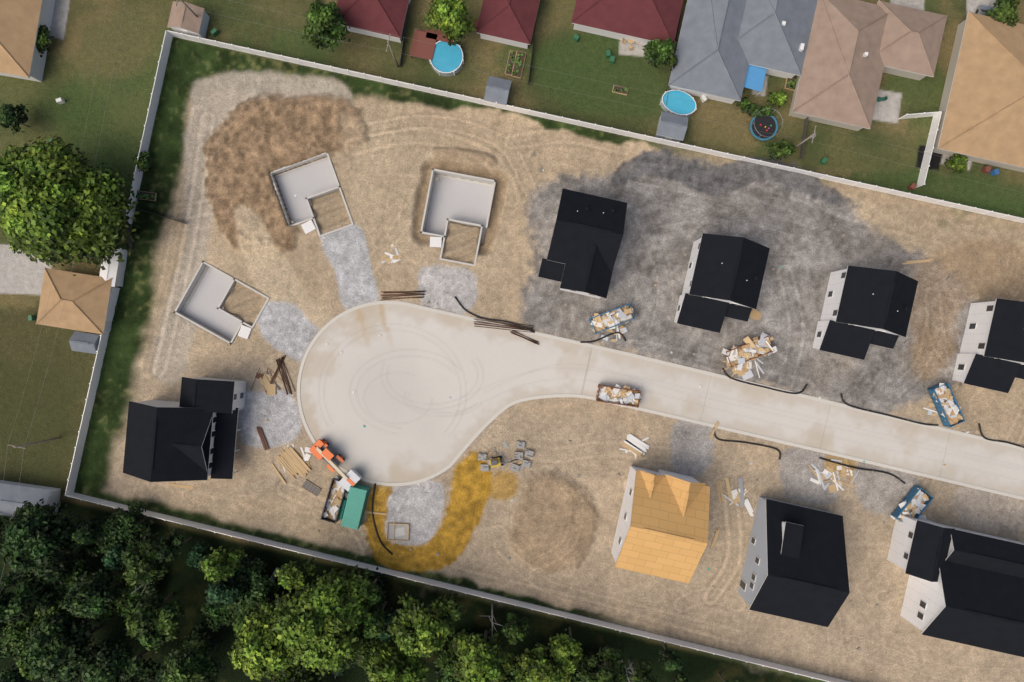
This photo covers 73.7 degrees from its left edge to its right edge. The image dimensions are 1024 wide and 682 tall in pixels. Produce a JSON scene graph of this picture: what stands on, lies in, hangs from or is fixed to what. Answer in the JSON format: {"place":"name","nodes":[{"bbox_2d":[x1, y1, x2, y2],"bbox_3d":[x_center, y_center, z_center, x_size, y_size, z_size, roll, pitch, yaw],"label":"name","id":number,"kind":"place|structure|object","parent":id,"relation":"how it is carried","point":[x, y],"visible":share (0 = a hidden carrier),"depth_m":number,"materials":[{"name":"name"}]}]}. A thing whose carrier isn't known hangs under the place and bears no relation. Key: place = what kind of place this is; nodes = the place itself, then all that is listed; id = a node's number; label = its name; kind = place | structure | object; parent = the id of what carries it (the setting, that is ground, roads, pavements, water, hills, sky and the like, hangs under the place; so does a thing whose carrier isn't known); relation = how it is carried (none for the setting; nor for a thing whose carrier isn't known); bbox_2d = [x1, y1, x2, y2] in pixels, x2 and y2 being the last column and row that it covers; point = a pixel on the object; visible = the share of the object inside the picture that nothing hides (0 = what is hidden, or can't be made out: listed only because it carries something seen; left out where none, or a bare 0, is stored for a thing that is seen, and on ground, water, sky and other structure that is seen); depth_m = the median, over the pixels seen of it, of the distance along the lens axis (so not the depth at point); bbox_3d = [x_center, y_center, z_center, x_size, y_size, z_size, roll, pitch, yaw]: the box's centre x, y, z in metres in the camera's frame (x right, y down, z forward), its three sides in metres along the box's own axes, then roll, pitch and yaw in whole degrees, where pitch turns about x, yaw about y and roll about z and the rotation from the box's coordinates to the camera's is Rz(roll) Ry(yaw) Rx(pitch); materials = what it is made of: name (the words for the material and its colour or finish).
{"place":"outdoors","nodes":[
{"label":"outdoors","id":0,"kind":"place"},
{"bbox_2d":[0,0,1023,681],"bbox_3d":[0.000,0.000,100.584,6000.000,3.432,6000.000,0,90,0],"label":"ground","id":1,"kind":"structure","parent":0,"point":[232,130],"depth_m":99.99,"materials":[{"name":"beige soil"}]},
{"bbox_2d":[0,103,28,133],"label":"yard tree","id":2,"kind":"object","parent":1,"relation":"on","point":[8,117],"visible":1,"depth_m":96.23,"materials":[{"name":"green plant"}]},
{"bbox_2d":[0,663,28,681],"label":"tree","id":3,"kind":"object","parent":1,"relation":"on","point":[7,675],"visible":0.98,"depth_m":95.27,"materials":[{"name":"green plant"}]},
{"bbox_2d":[0,608,40,659],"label":"tree","id":4,"kind":"object","parent":1,"relation":"on","point":[16,637],"visible":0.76,"depth_m":96.64,"materials":[{"name":"green plant"}]},
{"bbox_2d":[0,0,54,81],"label":"house","id":5,"kind":"structure","parent":1,"relation":"on","point":[21,21],"depth_m":96.41,"materials":[{"name":"orange"}]},
{"bbox_2d":[16,644,38,681],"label":"tree","id":6,"kind":"object","parent":1,"relation":"on","point":[21,663],"visible":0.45,"depth_m":95.83,"materials":[{"name":"green plant"}]},
{"bbox_2d":[0,569,58,623],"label":"tree","id":7,"kind":"object","parent":1,"relation":"on","point":[13,608],"visible":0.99,"depth_m":91.99,"materials":[{"name":"green plant"}]},
{"bbox_2d":[0,480,60,515],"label":"neighbour outbuilding","id":8,"kind":"structure","parent":1,"relation":"on","point":[31,493],"depth_m":97.09,"materials":[{"name":"white metal"}]},
{"bbox_2d":[0,498,83,586],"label":"tree","id":9,"kind":"object","parent":1,"relation":"on","point":[31,545],"visible":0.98,"depth_m":90.78,"materials":[{"name":"green plant"}]},
{"bbox_2d":[36,25,53,56],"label":"shrub","id":10,"kind":"object","parent":1,"relation":"on","point":[43,37],"visible":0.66,"depth_m":97.81,"materials":[{"name":"green plant"}]},
{"bbox_2d":[35,591,87,635],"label":"tree","id":11,"kind":"object","parent":1,"relation":"on","point":[56,611],"visible":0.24,"depth_m":95.25,"materials":[{"name":"green plant"}]},
{"bbox_2d":[24,613,101,681],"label":"tree","id":12,"kind":"object","parent":1,"relation":"on","point":[53,655],"visible":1,"depth_m":90.72,"materials":[{"name":"green plant"}]},
{"bbox_2d":[44,551,93,598],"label":"tree","id":13,"kind":"object","parent":1,"relation":"on","point":[76,565],"visible":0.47,"depth_m":95.76,"materials":[{"name":"green plant"}]},
{"bbox_2d":[0,132,140,275],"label":"tree","id":14,"kind":"object","parent":1,"relation":"on","point":[59,202],"visible":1,"depth_m":89.30,"materials":[{"name":"green plant"}]},
{"bbox_2d":[36,267,117,334],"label":"neighbour garage","id":15,"kind":"structure","parent":1,"relation":"on","point":[86,298],"depth_m":96.92,"materials":[{"name":"orange"}]},
{"bbox_2d":[69,331,100,353],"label":"shed","id":16,"kind":"structure","parent":1,"relation":"on","point":[83,342],"depth_m":97.66,"materials":[{"name":"grey metal"}]},
{"bbox_2d":[71,519,103,544],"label":"tree","id":17,"kind":"object","parent":1,"relation":"on","point":[87,532],"visible":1,"depth_m":92.85,"materials":[{"name":"green plant"}]},
{"bbox_2d":[58,566,123,619],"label":"tree","id":18,"kind":"object","parent":1,"relation":"on","point":[91,596],"visible":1,"depth_m":91.39,"materials":[{"name":"green plant"}]},
{"bbox_2d":[99,248,127,286],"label":"shed awning","id":19,"kind":"object","parent":1,"relation":"on","point":[115,270],"visible":0.59,"depth_m":97.55,"materials":[{"name":"white metal"}]},
{"bbox_2d":[101,539,125,571],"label":"tree","id":20,"kind":"object","parent":1,"relation":"on","point":[113,559],"visible":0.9,"depth_m":94.47,"materials":[{"name":"green plant"}]},
{"bbox_2d":[81,640,160,681],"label":"tree","id":21,"kind":"object","parent":1,"relation":"on","point":[119,663],"visible":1,"depth_m":91.32,"materials":[{"name":"green plant"}]},
{"bbox_2d":[94,501,159,553],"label":"tree","id":22,"kind":"object","parent":1,"relation":"on","point":[129,529],"visible":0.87,"depth_m":95.61,"materials":[{"name":"green plant"}]},
{"bbox_2d":[110,575,146,617],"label":"tree","id":23,"kind":"object","parent":1,"relation":"on","point":[126,605],"visible":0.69,"depth_m":96.00,"materials":[{"name":"green plant"}]},
{"bbox_2d":[121,532,173,588],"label":"tree","id":24,"kind":"object","parent":1,"relation":"on","point":[139,571],"visible":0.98,"depth_m":91.47,"materials":[{"name":"green plant"}]},
{"bbox_2d":[124,592,185,652],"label":"tree","id":25,"kind":"object","parent":1,"relation":"on","point":[147,625],"visible":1,"depth_m":91.27,"materials":[{"name":"green plant"}]},
{"bbox_2d":[155,527,192,562],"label":"tree","id":26,"kind":"object","parent":1,"relation":"on","point":[177,541],"visible":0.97,"depth_m":93.72,"materials":[{"name":"green plant"}]},
{"bbox_2d":[123,377,246,481],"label":"house","id":27,"kind":"structure","parent":1,"relation":"on","point":[191,435],"depth_m":93.29,"materials":[{"name":"black"}]},
{"bbox_2d":[167,1,209,37],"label":"shed","id":28,"kind":"structure","parent":1,"relation":"on","point":[183,19],"depth_m":97.44,"materials":[{"name":"brown"}]},
{"bbox_2d":[159,632,225,681],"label":"tree","id":29,"kind":"object","parent":1,"relation":"on","point":[195,665],"visible":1,"depth_m":91.42,"materials":[{"name":"green plant"}]},
{"bbox_2d":[186,541,209,569],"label":"tree","id":30,"kind":"object","parent":1,"relation":"on","point":[194,556],"visible":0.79,"depth_m":96.48,"materials":[{"name":"green plant"}]},
{"bbox_2d":[180,623,217,654],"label":"tree","id":31,"kind":"object","parent":1,"relation":"on","point":[196,631],"visible":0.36,"depth_m":97.25,"materials":[{"name":"green plant"}]},
{"bbox_2d":[199,600,234,632],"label":"tree","id":32,"kind":"object","parent":1,"relation":"on","point":[219,616],"visible":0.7,"depth_m":96.22,"materials":[{"name":"green plant"}]},
{"bbox_2d":[173,261,269,343],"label":"foundation","id":33,"kind":"object","parent":1,"relation":"on","point":[209,295],"visible":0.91,"depth_m":101.30,"materials":[{"name":"concrete"}]},
{"bbox_2d":[199,546,247,583],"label":"tree","id":34,"kind":"object","parent":1,"relation":"on","point":[215,568],"visible":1,"depth_m":91.34,"materials":[{"name":"green plant"}]},
{"bbox_2d":[205,574,247,604],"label":"tree","id":35,"kind":"object","parent":1,"relation":"on","point":[220,591],"visible":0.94,"depth_m":91.66,"materials":[{"name":"green plant"}]},
{"bbox_2d":[223,557,281,615],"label":"tree","id":36,"kind":"object","parent":1,"relation":"on","point":[256,582],"visible":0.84,"depth_m":94.74,"materials":[{"name":"green plant"}]},
{"bbox_2d":[227,593,299,680],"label":"tree","id":37,"kind":"object","parent":1,"relation":"on","point":[259,652],"visible":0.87,"depth_m":89.64,"materials":[{"name":"green plant"}]},
{"bbox_2d":[275,556,315,592],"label":"tree","id":38,"kind":"object","parent":1,"relation":"on","point":[290,576],"visible":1,"depth_m":91.22,"materials":[{"name":"green plant"}]},
{"bbox_2d":[282,447,310,476],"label":"lumber","id":39,"kind":"object","parent":1,"relation":"on","point":[301,467],"visible":1,"depth_m":99.67,"materials":[{"name":"brown wood"}]},
{"bbox_2d":[272,662,324,681],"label":"tree","id":40,"kind":"object","parent":1,"relation":"on","point":[290,675],"visible":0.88,"depth_m":92.48,"materials":[{"name":"green plant"}]},
{"bbox_2d":[270,152,353,236],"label":"foundation","id":41,"kind":"object","parent":1,"relation":"on","point":[306,184],"visible":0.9,"depth_m":101.30,"materials":[{"name":"concrete"}]},
{"bbox_2d":[268,562,383,675],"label":"tree","id":42,"kind":"object","parent":1,"relation":"on","point":[316,625],"visible":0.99,"depth_m":88.34,"materials":[{"name":"green plant"}]},
{"bbox_2d":[302,0,350,51],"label":"yard tree","id":43,"kind":"object","parent":1,"relation":"on","point":[322,19],"visible":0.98,"depth_m":93.23,"materials":[{"name":"green plant"}]},
{"bbox_2d":[320,476,347,523],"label":"skip","id":44,"kind":"object","parent":1,"relation":"on","point":[336,493],"visible":0.88,"depth_m":99.03,"materials":[{"name":"cardboard"}]},
{"bbox_2d":[336,484,370,529],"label":"storage container","id":45,"kind":"object","parent":1,"relation":"on","point":[352,510],"visible":0.99,"depth_m":97.45,"materials":[{"name":"metal"}]},
{"bbox_2d":[357,568,382,606],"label":"tree","id":46,"kind":"object","parent":1,"relation":"on","point":[374,590],"visible":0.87,"depth_m":92.11,"materials":[{"name":"green plant"}]},
{"bbox_2d":[336,0,410,42],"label":"house","id":47,"kind":"structure","parent":1,"relation":"on","point":[378,17],"depth_m":96.65,"materials":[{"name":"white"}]},
{"bbox_2d":[361,601,386,637],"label":"tree","id":48,"kind":"object","parent":1,"relation":"on","point":[373,624],"visible":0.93,"depth_m":91.15,"materials":[{"name":"green plant"}]},
{"bbox_2d":[355,632,395,675],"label":"tree","id":49,"kind":"object","parent":1,"relation":"on","point":[369,647],"visible":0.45,"depth_m":94.11,"materials":[{"name":"green plant"}]},
{"bbox_2d":[375,607,399,645],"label":"tree","id":50,"kind":"object","parent":1,"relation":"on","point":[385,636],"visible":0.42,"depth_m":95.74,"materials":[{"name":"green plant"}]},
{"bbox_2d":[386,520,408,542],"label":"washout pit","id":51,"kind":"object","parent":1,"relation":"on","point":[397,531],"visible":1,"depth_m":99.85,"materials":[{"name":"concrete"}]},
{"bbox_2d":[366,640,428,681],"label":"tree","id":52,"kind":"object","parent":1,"relation":"on","point":[392,663],"visible":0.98,"depth_m":91.47,"materials":[{"name":"green plant"}]},
{"bbox_2d":[387,591,455,657],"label":"tree","id":53,"kind":"object","parent":1,"relation":"on","point":[428,633],"visible":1,"depth_m":89.88,"materials":[{"name":"green plant"}]},
{"bbox_2d":[409,23,463,76],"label":"round pool","id":54,"kind":"object","parent":1,"relation":"on","point":[440,54],"visible":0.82,"depth_m":98.81,"materials":[{"name":"liquid"}]},
{"bbox_2d":[422,0,476,46],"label":"yard tree","id":55,"kind":"object","parent":1,"relation":"on","point":[449,19],"visible":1,"depth_m":93.02,"materials":[{"name":"green plant"}]},
{"bbox_2d":[431,628,471,681],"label":"tree","id":56,"kind":"object","parent":1,"relation":"on","point":[445,659],"visible":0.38,"depth_m":97.12,"materials":[{"name":"green plant"}]},
{"bbox_2d":[445,590,464,623],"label":"tree","id":57,"kind":"object","parent":1,"relation":"on","point":[455,610],"visible":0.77,"depth_m":92.49,"materials":[{"name":"green plant"}]},
{"bbox_2d":[420,168,495,265],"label":"foundation","id":58,"kind":"object","parent":1,"relation":"on","point":[465,200],"visible":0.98,"depth_m":101.90,"materials":[{"name":"concrete"}]},
{"bbox_2d":[125,0,807,249],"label":"yard fences","id":59,"kind":"object","parent":1,"relation":"on","point":[800,156],"visible":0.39,"depth_m":99.26,"materials":[{"name":"brown wood"}]},
{"bbox_2d":[136,50,797,200],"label":"garden beds","id":60,"kind":"object","parent":1,"relation":"on","point":[515,69],"visible":0.73,"depth_m":99.65,"materials":[{"name":"soil"}]},
{"bbox_2d":[451,626,515,681],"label":"tree","id":61,"kind":"object","parent":1,"relation":"on","point":[482,660],"visible":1,"depth_m":90.21,"materials":[{"name":"green plant"}]},
{"bbox_2d":[484,76,511,105],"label":"shed","id":62,"kind":"structure","parent":1,"relation":"on","point":[497,90],"depth_m":97.49,"materials":[{"name":"grey metal"}]},
{"bbox_2d":[478,440,533,471],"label":"pallets","id":63,"kind":"object","parent":1,"relation":"on","point":[517,455],"visible":0.91,"depth_m":99.47,"materials":[{"name":"grey wood"}]},
{"bbox_2d":[476,0,539,48],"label":"house","id":64,"kind":"structure","parent":1,"relation":"on","point":[510,22],"depth_m":96.67,"materials":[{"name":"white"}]},
{"bbox_2d":[28,18,999,320],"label":"yard clutter","id":65,"kind":"object","parent":1,"relation":"on","point":[612,58],"visible":0.62,"depth_m":99.10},
{"bbox_2d":[501,612,529,644],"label":"tree","id":66,"kind":"object","parent":1,"relation":"on","point":[513,632],"visible":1,"depth_m":92.73,"materials":[{"name":"green plant"}]},
{"bbox_2d":[514,642,571,681],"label":"tree","id":67,"kind":"object","parent":1,"relation":"on","point":[539,665],"visible":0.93,"depth_m":91.31,"materials":[{"name":"green plant"}]},
{"bbox_2d":[64,29,1023,681],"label":"site fence","id":68,"kind":"object","parent":1,"relation":"on","point":[136,183],"visible":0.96,"depth_m":98.86,"materials":[{"name":"plastic"}]},
{"bbox_2d":[546,626,583,673],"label":"tree","id":69,"kind":"object","parent":1,"relation":"on","point":[565,649],"visible":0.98,"depth_m":91.82,"materials":[{"name":"green plant"}]},
{"bbox_2d":[538,189,626,298],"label":"house","id":70,"kind":"structure","parent":1,"relation":"on","point":[587,235],"depth_m":92.74,"materials":[{"name":"grey"}]},
{"bbox_2d":[569,651,611,681],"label":"tree","id":71,"kind":"object","parent":1,"relation":"on","point":[576,675],"visible":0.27,"depth_m":96.93,"materials":[{"name":"green plant"}]},
{"bbox_2d":[184,115,1013,671],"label":"site litter","id":72,"kind":"object","parent":1,"relation":"on","point":[666,357],"visible":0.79,"depth_m":99.84,"materials":[{"name":"paint"}]},
{"bbox_2d":[578,642,628,681],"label":"tree","id":73,"kind":"object","parent":1,"relation":"on","point":[611,656],"visible":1,"depth_m":93.34,"materials":[{"name":"green plant"}]},
{"bbox_2d":[589,303,634,333],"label":"skip","id":74,"kind":"object","parent":1,"relation":"on","point":[609,320],"visible":1,"depth_m":98.41,"materials":[{"name":"plastic"}]},
{"bbox_2d":[571,0,682,44],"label":"house","id":75,"kind":"structure","parent":1,"relation":"on","point":[643,22],"depth_m":96.55,"materials":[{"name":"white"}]},
{"bbox_2d":[629,661,658,681],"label":"tree","id":76,"kind":"object","parent":1,"relation":"on","point":[641,672],"visible":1,"depth_m":93.31,"materials":[{"name":"green plant"}]},
{"bbox_2d":[642,37,677,70],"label":"yard tree","id":77,"kind":"object","parent":1,"relation":"on","point":[658,52],"visible":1,"depth_m":95.13,"materials":[{"name":"green plant"}]},
{"bbox_2d":[611,466,709,583],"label":"house","id":78,"kind":"structure","parent":1,"relation":"on","point":[662,526],"depth_m":92.38,"materials":[{"name":"orange wood"}]},
{"bbox_2d":[655,111,687,141],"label":"shed","id":79,"kind":"structure","parent":1,"relation":"on","point":[671,127],"depth_m":97.56,"materials":[{"name":"grey metal"}]},
{"bbox_2d":[658,641,684,671],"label":"tree","id":80,"kind":"object","parent":1,"relation":"on","point":[670,660],"visible":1,"depth_m":93.15,"materials":[{"name":"green plant"}]},
{"bbox_2d":[659,90,696,116],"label":"oval pool","id":81,"kind":"object","parent":1,"relation":"on","point":[676,104],"visible":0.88,"depth_m":98.88,"materials":[{"name":"liquid"}]},
{"bbox_2d":[674,233,769,332],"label":"house","id":82,"kind":"structure","parent":1,"relation":"on","point":[724,277],"depth_m":93.50,"materials":[{"name":"grey"}]},
{"bbox_2d":[721,358,763,379],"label":"offcuts","id":83,"kind":"object","parent":1,"relation":"on","point":[745,373],"visible":0.64,"depth_m":99.89,"materials":[{"name":"wood"}]},
{"bbox_2d":[668,0,817,103],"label":"house","id":84,"kind":"structure","parent":1,"relation":"on","point":[722,45],"depth_m":96.09,"materials":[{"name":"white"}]},
{"bbox_2d":[722,332,776,370],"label":"debris pile","id":85,"kind":"object","parent":1,"relation":"on","point":[739,356],"visible":1,"depth_m":98.70,"materials":[{"name":"beige wood"}]},
{"bbox_2d":[744,65,766,95],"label":"blue canopy","id":86,"kind":"object","parent":1,"relation":"on","point":[755,77],"visible":0.74,"depth_m":97.69,"materials":[{"name":"blue fabric"}]},
{"bbox_2d":[748,108,782,140],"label":"trampoline","id":87,"kind":"object","parent":1,"relation":"on","point":[762,128],"visible":0.98,"depth_m":99.16,"materials":[{"name":"fabric"}]},
{"bbox_2d":[765,139,795,159],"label":"bush","id":88,"kind":"object","parent":1,"relation":"on","point":[785,148],"visible":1,"depth_m":97.17,"materials":[{"name":"green plant"}]},
{"bbox_2d":[738,496,849,626],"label":"house","id":89,"kind":"structure","parent":1,"relation":"on","point":[795,566],"depth_m":93.30,"materials":[{"name":"grey"}]},
{"bbox_2d":[808,458,858,492],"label":"offcuts","id":90,"kind":"object","parent":1,"relation":"on","point":[827,472],"visible":1,"depth_m":99.89,"materials":[{"name":"paint"}]},
{"bbox_2d":[812,266,917,359],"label":"house","id":91,"kind":"structure","parent":1,"relation":"on","point":[864,308],"depth_m":93.76,"materials":[{"name":"grey"}]},
{"bbox_2d":[789,0,947,130],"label":"house","id":92,"kind":"structure","parent":1,"relation":"on","point":[856,50],"depth_m":96.32,"materials":[{"name":"beige"}]},
{"bbox_2d":[891,485,933,521],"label":"skip","id":93,"kind":"object","parent":1,"relation":"on","point":[915,501],"visible":0.9,"depth_m":98.54,"materials":[{"name":"metal"}]},
{"bbox_2d":[927,382,964,427],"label":"skip","id":94,"kind":"object","parent":1,"relation":"on","point":[947,407],"visible":1,"depth_m":98.48,"materials":[{"name":"paint"}]},
{"bbox_2d":[887,515,1023,656],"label":"house","id":95,"kind":"structure","parent":1,"relation":"on","point":[964,586],"depth_m":93.50,"materials":[{"name":"grey"}]},
{"bbox_2d":[944,153,967,173],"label":"shrub","id":96,"kind":"object","parent":1,"relation":"on","point":[956,164],"visible":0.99,"depth_m":98.06,"materials":[{"name":"green plant"}]},
{"bbox_2d":[932,12,1023,171],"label":"house","id":97,"kind":"structure","parent":1,"relation":"on","point":[982,109],"depth_m":96.22,"materials":[{"name":"beige"}]},
{"bbox_2d":[952,298,1023,392],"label":"house","id":98,"kind":"structure","parent":1,"relation":"on","point":[990,355],"depth_m":95.97,"materials":[{"name":"grey"}]},
{"bbox_2d":[985,0,1019,26],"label":"yard tree","id":99,"kind":"object","parent":1,"relation":"on","point":[1004,10],"visible":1,"depth_m":96.25,"materials":[{"name":"green plant"}]},
{"bbox_2d":[300,304,1023,496],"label":"road","id":100,"kind":"structure","parent":0,"point":[407,373],"depth_m":99.97,"materials":[{"name":"concrete"}]},
{"bbox_2d":[309,439,361,490],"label":"telehandler","id":101,"kind":"object","parent":100,"relation":"on","point":[319,449],"visible":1,"depth_m":97.98,"materials":[{"name":"orange metal"}]},
{"bbox_2d":[596,384,640,407],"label":"skip","id":102,"kind":"object","parent":100,"relation":"on","point":[625,395],"visible":1,"depth_m":98.54,"materials":[{"name":"cardboard"}]},
{"bbox_2d":[297,301,1023,499],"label":"road kerb","id":103,"kind":"structure","parent":100,"relation":"on","point":[471,440],"depth_m":99.91,"materials":[{"name":"concrete"}]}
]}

